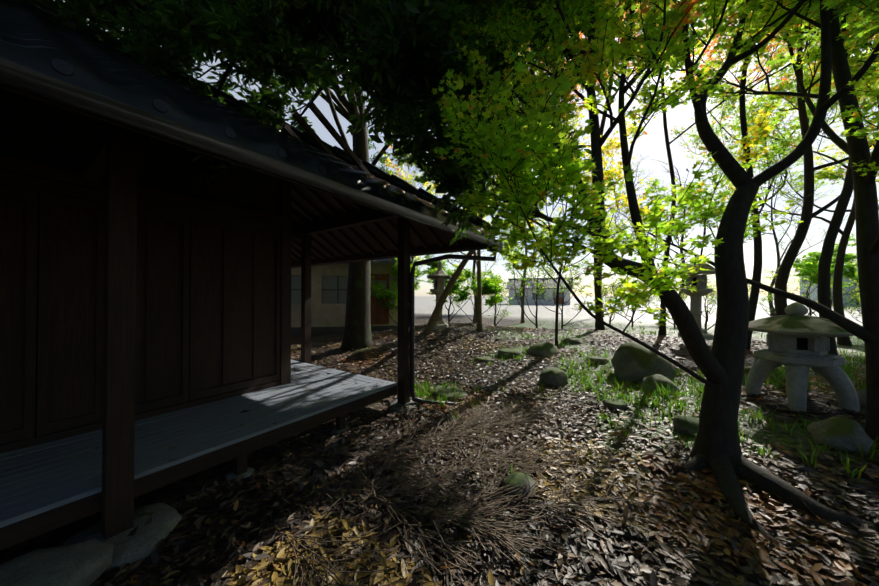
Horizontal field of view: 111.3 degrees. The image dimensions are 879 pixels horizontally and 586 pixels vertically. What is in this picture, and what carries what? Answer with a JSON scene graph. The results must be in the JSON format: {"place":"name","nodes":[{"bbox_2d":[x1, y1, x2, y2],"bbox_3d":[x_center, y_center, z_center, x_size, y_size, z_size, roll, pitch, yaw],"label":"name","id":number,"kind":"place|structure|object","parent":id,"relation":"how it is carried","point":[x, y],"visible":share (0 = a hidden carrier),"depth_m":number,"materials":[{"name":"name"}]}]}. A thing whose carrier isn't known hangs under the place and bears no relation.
{"place":"outdoors","nodes":[
{"label":"outdoors","id":0,"kind":"place"},
{"bbox_2d":[0,5,291,453],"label":"house walls","id":1,"kind":"structure","parent":0,"point":[213,293],"depth_m":2.87,"materials":[{"name":"brown wood"}]},
{"bbox_2d":[0,296,878,584],"bbox_3d":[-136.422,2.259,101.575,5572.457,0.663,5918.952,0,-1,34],"label":"ground","id":2,"kind":"structure","parent":0,"point":[178,490],"depth_m":3.89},
{"bbox_2d":[0,538,113,585],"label":"stepping stone","id":3,"kind":"object","parent":2,"relation":"on","point":[87,563],"visible":1,"depth_m":1.52,"materials":[{"name":"grey stone"}]},
{"bbox_2d":[62,396,420,571],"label":"foundation stones","id":4,"kind":"object","parent":2,"relation":"on","point":[141,542],"visible":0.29,"depth_m":1.84,"materials":[{"name":"grey stone"}]},
{"bbox_2d":[0,385,396,550],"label":"veranda edge beam","id":5,"kind":"structure","parent":4,"relation":"on","point":[15,533],"depth_m":2.18,"materials":[{"name":"brown wood"}]},
{"bbox_2d":[0,360,396,527],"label":"house deck boards","id":6,"kind":"object","parent":5,"relation":"on","point":[39,479],"visible":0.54,"depth_m":2.46,"materials":[{"name":"grey wood"}]},
{"bbox_2d":[0,83,487,539],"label":"house frame","id":7,"kind":"object","parent":4,"relation":"on","point":[112,155],"visible":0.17,"depth_m":1.86,"materials":[{"name":"brown wood"}]},
{"bbox_2d":[291,183,468,260],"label":"house roof boards","id":8,"kind":"object","parent":7,"relation":"on","point":[426,235],"depth_m":5.01,"materials":[{"name":"brown wood"}]},
{"bbox_2d":[0,0,494,239],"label":"house roof tiles","id":9,"kind":"object","parent":8,"relation":"on","point":[30,38],"visible":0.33,"depth_m":1.77,"materials":[{"name":"grey tile"}]},
{"bbox_2d":[0,57,502,405],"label":"rain gutter","id":10,"kind":"object","parent":9,"relation":"attached to","point":[21,77],"visible":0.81,"depth_m":1.44,"materials":[{"name":"brown metal"}]},
{"bbox_2d":[19,0,496,235],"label":"house roof trim","id":11,"kind":"structure","parent":9,"relation":"attached to","point":[62,67],"depth_m":3.66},
{"bbox_2d":[6,0,494,181],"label":"evergreen","id":12,"kind":"object","parent":2,"relation":"on","point":[155,54],"depth_m":3.24,"materials":[{"name":"green plant"}]},
{"bbox_2d":[291,257,411,334],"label":"building","id":13,"kind":"structure","parent":2,"relation":"on","point":[329,282],"depth_m":11.84,"materials":[{"name":"plaster"},{"name":"glass"},{"name":"wood"}]},
{"bbox_2d":[114,0,638,350],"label":"tree","id":14,"kind":"object","parent":2,"relation":"on","point":[397,69],"depth_m":2.69,"materials":[{"name":"green plant"}]},
{"bbox_2d":[370,256,424,323],"bbox_3d":[-1.900,-0.274,11.910,2.648,3.617,2.912,0,-1,11],"label":"shrub","id":15,"kind":"object","parent":2,"relation":"on","point":[378,290],"depth_m":11.72,"materials":[{"name":"green plant"}]},
{"bbox_2d":[411,173,441,270],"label":"tree","id":16,"kind":"object","parent":2,"relation":"on","point":[431,191],"depth_m":20.84,"materials":[{"name":"green plant"}]},
{"bbox_2d":[426,261,451,329],"bbox_3d":[0.010,0.112,8.602,0.792,2.088,0.735,0,-1,34],"label":"tall stone lantern","id":17,"kind":"object","parent":2,"relation":"on","point":[439,276],"visible":0.79,"depth_m":8.46,"materials":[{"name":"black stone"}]},
{"bbox_2d":[380,146,499,331],"bbox_3d":[0.506,-2.599,8.226,2.691,7.602,4.365,-1,-2,66],"label":"tree","id":18,"kind":"object","parent":2,"relation":"on","point":[479,310],"depth_m":8.10,"materials":[{"name":"plant"}]},
{"bbox_2d":[429,386,466,398],"bbox_3d":[0.126,1.462,4.377,0.550,0.094,0.522,0,-1,-7],"label":"rock","id":19,"kind":"object","parent":2,"relation":"on","point":[442,389],"visible":0.67,"depth_m":4.31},
{"bbox_2d":[421,255,484,322],"bbox_3d":[0.246,-0.065,11.162,2.558,2.990,2.846,0,-1,34],"label":"shrub","id":20,"kind":"object","parent":2,"relation":"on","point":[462,278],"depth_m":11.27,"materials":[{"name":"green plant"}]},
{"bbox_2d":[440,188,501,322],"bbox_3d":[1.802,-2.669,17.511,4.853,9.035,5.415,0,-1,34],"label":"tree","id":21,"kind":"object","parent":2,"relation":"on","point":[474,263],"depth_m":17.00,"materials":[{"name":"green plant"}]},
{"bbox_2d":[74,322,878,585],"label":"leaf litter","id":22,"kind":"object","parent":2,"relation":"on","point":[215,563],"visible":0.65,"depth_m":1.97,"materials":[{"name":"brown plant"}]},
{"bbox_2d":[224,396,680,585],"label":"dead branch pile","id":23,"kind":"object","parent":22,"relation":"on","point":[457,515],"visible":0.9,"depth_m":2.19,"materials":[{"name":"brown wood"}]},
{"bbox_2d":[449,272,515,323],"bbox_3d":[2.067,0.275,14.707,3.584,2.987,2.404,0,-1,5],"label":"shrub","id":24,"kind":"object","parent":2,"relation":"on","point":[474,322],"depth_m":14.55,"materials":[{"name":"green plant"}]},
{"bbox_2d":[474,356,492,363],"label":"rock","id":25,"kind":"object","parent":2,"relation":"on","point":[485,359],"visible":0.77,"depth_m":5.82,"materials":[{"name":"grey stone"}]},
{"bbox_2d":[473,274,515,325],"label":"shrub","id":26,"kind":"object","parent":2,"relation":"on","point":[488,288],"depth_m":10.94,"materials":[{"name":"green plant"}]},
{"bbox_2d":[420,48,584,335],"bbox_3d":[1.304,-2.580,7.332,3.844,7.779,3.982,0,-1,34],"label":"leaning tree","id":27,"kind":"object","parent":2,"relation":"on","point":[428,329],"depth_m":7.80,"materials":[{"name":"brown plant"}]},
{"bbox_2d":[498,348,520,357],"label":"rock","id":28,"kind":"object","parent":2,"relation":"on","point":[507,352],"visible":0.79,"depth_m":6.06,"materials":[{"name":"grey stone"}]},
{"bbox_2d":[472,236,558,327],"bbox_3d":[2.909,-0.307,10.930,2.807,3.473,3.250,0,-1,34],"label":"shrub","id":29,"kind":"object","parent":2,"relation":"on","point":[507,269],"depth_m":10.60,"materials":[{"name":"green plant"}]},
{"bbox_2d":[501,472,537,496],"bbox_3d":[0.620,1.467,2.316,0.274,0.140,0.265,0,-1,34],"label":"rock","id":30,"kind":"object","parent":2,"relation":"on","point":[521,479],"visible":0.52,"depth_m":2.26,"materials":[{"name":"grey stone"}]},
{"bbox_2d":[490,193,551,311],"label":"tree","id":31,"kind":"object","parent":2,"relation":"on","point":[514,266],"depth_m":28.58,"materials":[{"name":"green plant"}]},
{"bbox_2d":[503,191,557,322],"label":"yellow tree","id":32,"kind":"object","parent":2,"relation":"on","point":[522,312],"depth_m":16.52,"materials":[{"name":"plant"}]},
{"bbox_2d":[506,277,573,304],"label":"building","id":33,"kind":"structure","parent":2,"relation":"on","point":[530,301],"depth_m":51.65,"materials":[{"name":"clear glass"}]},
{"bbox_2d":[526,342,557,356],"bbox_3d":[2.119,1.166,6.183,0.614,0.313,0.584,0,-1,34],"label":"rock","id":34,"kind":"object","parent":2,"relation":"on","point":[541,349],"visible":0.73,"depth_m":6.02,"materials":[{"name":"grey stone"}]},
{"bbox_2d":[539,368,567,385],"bbox_3d":[1.752,1.313,4.623,0.435,0.308,0.415,0,-1,34],"label":"rock","id":35,"kind":"object","parent":2,"relation":"on","point":[552,376],"visible":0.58,"depth_m":4.48,"materials":[{"name":"grey stone"}]},
{"bbox_2d":[524,256,602,328],"bbox_3d":[4.768,0.053,11.952,2.534,3.116,2.443,0,-1,0],"label":"shrub","id":36,"kind":"object","parent":2,"relation":"on","point":[561,313],"depth_m":11.70,"materials":[{"name":"green plant"}]},
{"bbox_2d":[562,338,581,344],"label":"rock","id":37,"kind":"object","parent":2,"relation":"on","point":[573,341],"visible":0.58,"depth_m":6.78,"materials":[{"name":"grey stone"}]},
{"bbox_2d":[495,116,650,347],"bbox_3d":[2.884,-1.310,6.521,2.890,5.279,4.246,0,-1,34],"label":"young maple","id":38,"kind":"object","parent":2,"relation":"on","point":[618,174],"depth_m":5.80,"materials":[{"name":"plant"}]},
{"bbox_2d":[587,356,608,364],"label":"rock","id":39,"kind":"object","parent":2,"relation":"on","point":[601,360],"visible":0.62,"depth_m":5.21,"materials":[{"name":"grey stone"}]},
{"bbox_2d":[506,5,701,330],"bbox_3d":[2.424,-5.533,8.149,8.665,13.565,5.692,0,-1,0],"label":"tree","id":40,"kind":"object","parent":2,"relation":"on","point":[598,295],"depth_m":8.76,"materials":[{"name":"green plant"}]},
{"bbox_2d":[591,277,626,324],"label":"shrub","id":41,"kind":"object","parent":2,"relation":"on","point":[610,317],"depth_m":12.38,"materials":[{"name":"green plant"}]},
{"bbox_2d":[554,144,677,316],"bbox_3d":[11.811,-4.567,21.854,11.276,12.923,6.817,-1,-1,65],"label":"tree","id":42,"kind":"object","parent":2,"relation":"on","point":[616,217],"depth_m":21.59,"materials":[{"name":"green plant"}]},
{"bbox_2d":[603,398,629,409],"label":"rock","id":43,"kind":"object","parent":2,"relation":"on","point":[616,404],"visible":0.77,"depth_m":3.42,"materials":[{"name":"stone"}]},
{"bbox_2d":[362,0,878,555],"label":"maple","id":44,"kind":"object","parent":2,"relation":"on","point":[532,138],"depth_m":2.20,"materials":[{"name":"green plant"}]},
{"bbox_2d":[611,342,674,383],"bbox_3d":[3.020,1.086,4.496,0.809,0.707,0.749,0,-1,34],"label":"rock","id":45,"kind":"object","parent":2,"relation":"on","point":[632,361],"visible":0.58,"depth_m":4.29,"materials":[{"name":"grey stone"}]},
{"bbox_2d":[414,321,878,528],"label":"grass tufts","id":46,"kind":"object","parent":2,"relation":"on","point":[759,415],"visible":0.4,"depth_m":3.67,"materials":[{"name":"green plant"}]},
{"bbox_2d":[607,258,685,326],"bbox_3d":[9.863,0.040,14.192,2.588,3.515,4.374,-1,-1,61],"label":"shrub","id":47,"kind":"object","parent":2,"relation":"on","point":[640,304],"depth_m":14.43,"materials":[{"name":"green plant"}]},
{"bbox_2d":[640,374,679,394],"bbox_3d":[2.803,1.196,3.829,0.412,0.294,0.392,0,-1,34],"label":"rock","id":48,"kind":"object","parent":2,"relation":"on","point":[651,380],"visible":0.44,"depth_m":3.75,"materials":[{"name":"grey stone"}]},
{"bbox_2d":[652,293,688,327],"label":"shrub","id":49,"kind":"object","parent":2,"relation":"on","point":[674,324],"depth_m":14.39,"materials":[{"name":"green plant"}]},
{"bbox_2d":[673,415,698,435],"bbox_3d":[2.358,1.246,2.844,0.241,0.157,0.268,0,-1,34],"label":"rock","id":50,"kind":"object","parent":2,"relation":"on","point":[684,424],"visible":0.67,"depth_m":2.79,"materials":[{"name":"grey stone"}]},
{"bbox_2d":[678,256,714,339],"bbox_3d":[5.802,0.153,6.773,0.689,2.023,0.703,0,-1,34],"label":"tall stone lantern","id":51,"kind":"object","parent":2,"relation":"on","point":[696,301],"visible":0.52,"depth_m":6.66,"materials":[{"name":"grey stone"}]},
{"bbox_2d":[578,0,846,334],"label":"tree","id":52,"kind":"object","parent":2,"relation":"on","point":[662,329],"depth_m":7.22,"materials":[{"name":"green plant"}]},
{"bbox_2d":[678,275,749,329],"bbox_3d":[10.189,0.441,11.232,2.447,2.427,2.518,0,-1,34],"label":"shrub","id":53,"kind":"object","parent":2,"relation":"on","point":[707,312],"depth_m":11.38,"materials":[{"name":"green plant"}]},
{"bbox_2d":[566,0,878,445],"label":"maple","id":54,"kind":"object","parent":2,"relation":"on","point":[855,148],"depth_m":2.61,"materials":[{"name":"green plant"}]},
{"bbox_2d":[615,0,853,366],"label":"tree","id":55,"kind":"object","parent":2,"relation":"on","point":[823,287],"depth_m":4.05,"materials":[{"name":"brown plant"}]},
{"bbox_2d":[742,366,750,382],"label":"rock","id":56,"kind":"object","parent":2,"relation":"on","point":[747,369],"visible":0.04,"depth_m":3.86,"materials":[{"name":"grey stone"}]},
{"bbox_2d":[657,0,878,87],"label":"tree","id":57,"kind":"object","parent":2,"relation":"on","point":[798,30],"depth_m":4.68,"materials":[{"name":"green plant"}]},
{"bbox_2d":[747,277,788,315],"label":"shrub","id":58,"kind":"object","parent":2,"relation":"on","point":[772,299],"depth_m":15.21,"materials":[{"name":"green plant"}]},
{"bbox_2d":[709,154,847,315],"bbox_3d":[24.925,-5.181,22.689,8.346,14.189,5.982,-1,-1,65],"label":"tree","id":59,"kind":"object","parent":2,"relation":"on","point":[777,243],"depth_m":22.48,"materials":[{"name":"plant"}]},
{"bbox_2d":[701,0,858,350],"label":"tree","id":60,"kind":"object","parent":2,"relation":"on","point":[755,291],"depth_m":5.24,"materials":[{"name":"brown plant"}]},
{"bbox_2d":[683,35,877,345],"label":"tree","id":61,"kind":"object","parent":2,"relation":"on","point":[838,307],"depth_m":9.04,"materials":[{"name":"green plant"}]},
{"bbox_2d":[745,302,859,411],"bbox_3d":[3.860,0.691,3.246,0.921,1.181,0.809,0,-1,34],"label":"stone lantern","id":62,"kind":"object","parent":2,"relation":"on","point":[798,341],"visible":1,"depth_m":3.06,"materials":[{"name":"grey stone"}]},
{"bbox_2d":[762,259,858,316],"bbox_3d":[17.675,-0.026,13.726,2.889,3.655,4.901,0,-1,-11],"label":"shrub","id":63,"kind":"object","parent":2,"relation":"on","point":[852,300],"depth_m":14.27,"materials":[{"name":"green plant"}]},
{"bbox_2d":[746,3,878,315],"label":"tree","id":64,"kind":"object","parent":2,"relation":"on","point":[808,214],"depth_m":6.15,"materials":[{"name":"green plant"}]},
{"bbox_2d":[794,256,859,305],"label":"blue building","id":65,"kind":"structure","parent":2,"relation":"on","point":[802,291],"depth_m":48.53,"materials":[{"name":"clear glass"}]},
{"bbox_2d":[807,417,873,453],"bbox_3d":[3.332,1.173,2.513,0.311,0.283,0.379,0,-1,34],"label":"rock","id":66,"kind":"object","parent":2,"relation":"on","point":[841,429],"visible":0.71,"depth_m":2.42,"materials":[{"name":"grey stone"}]},
{"bbox_2d":[842,280,861,322],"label":"shrub","id":67,"kind":"object","parent":2,"relation":"on","point":[852,304],"depth_m":12.01,"materials":[{"name":"green plant"}]},
{"bbox_2d":[843,261,860,310],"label":"shrub","id":68,"kind":"object","parent":2,"relation":"on","point":[853,284],"depth_m":12.51,"materials":[{"name":"green plant"}]},
{"bbox_2d":[857,389,865,409],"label":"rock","id":69,"kind":"object","parent":2,"relation":"on","point":[861,394],"visible":0.21,"depth_m":3.01,"materials":[{"name":"grey stone"}]},
{"bbox_2d":[54,0,878,295],"label":"sky","id":70,"kind":"structure","parent":0,"point":[653,142],"materials":[{"name":"white"}]},
{"bbox_2d":[619,159,759,297],"bbox_3d":[15.061,-3.347,18.293,7.752,10.467,5.510,-1,-1,63],"label":"tree","id":71,"kind":"object","parent":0,"point":[682,236],"depth_m":17.86,"materials":[{"name":"green plant"}]},
{"bbox_2d":[670,24,877,214],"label":"tree","id":72,"kind":"object","parent":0,"point":[697,137],"depth_m":9.81,"materials":[{"name":"green plant"}]},
{"bbox_2d":[724,15,878,95],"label":"tree","id":73,"kind":"object","parent":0,"point":[784,78],"depth_m":6.70,"materials":[{"name":"green plant"}]},
{"bbox_2d":[764,0,878,99],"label":"tree","id":74,"kind":"object","parent":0,"point":[873,79],"depth_m":3.72,"materials":[{"name":"green plant"}]},
{"bbox_2d":[792,233,858,315],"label":"tree","id":75,"kind":"object","parent":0,"point":[810,262],"depth_m":10.61,"materials":[{"name":"green plant"}]},
{"bbox_2d":[790,50,878,207],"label":"tree","id":76,"kind":"object","parent":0,"point":[837,153],"depth_m":11.33,"materials":[{"name":"green plant"}]}
]}

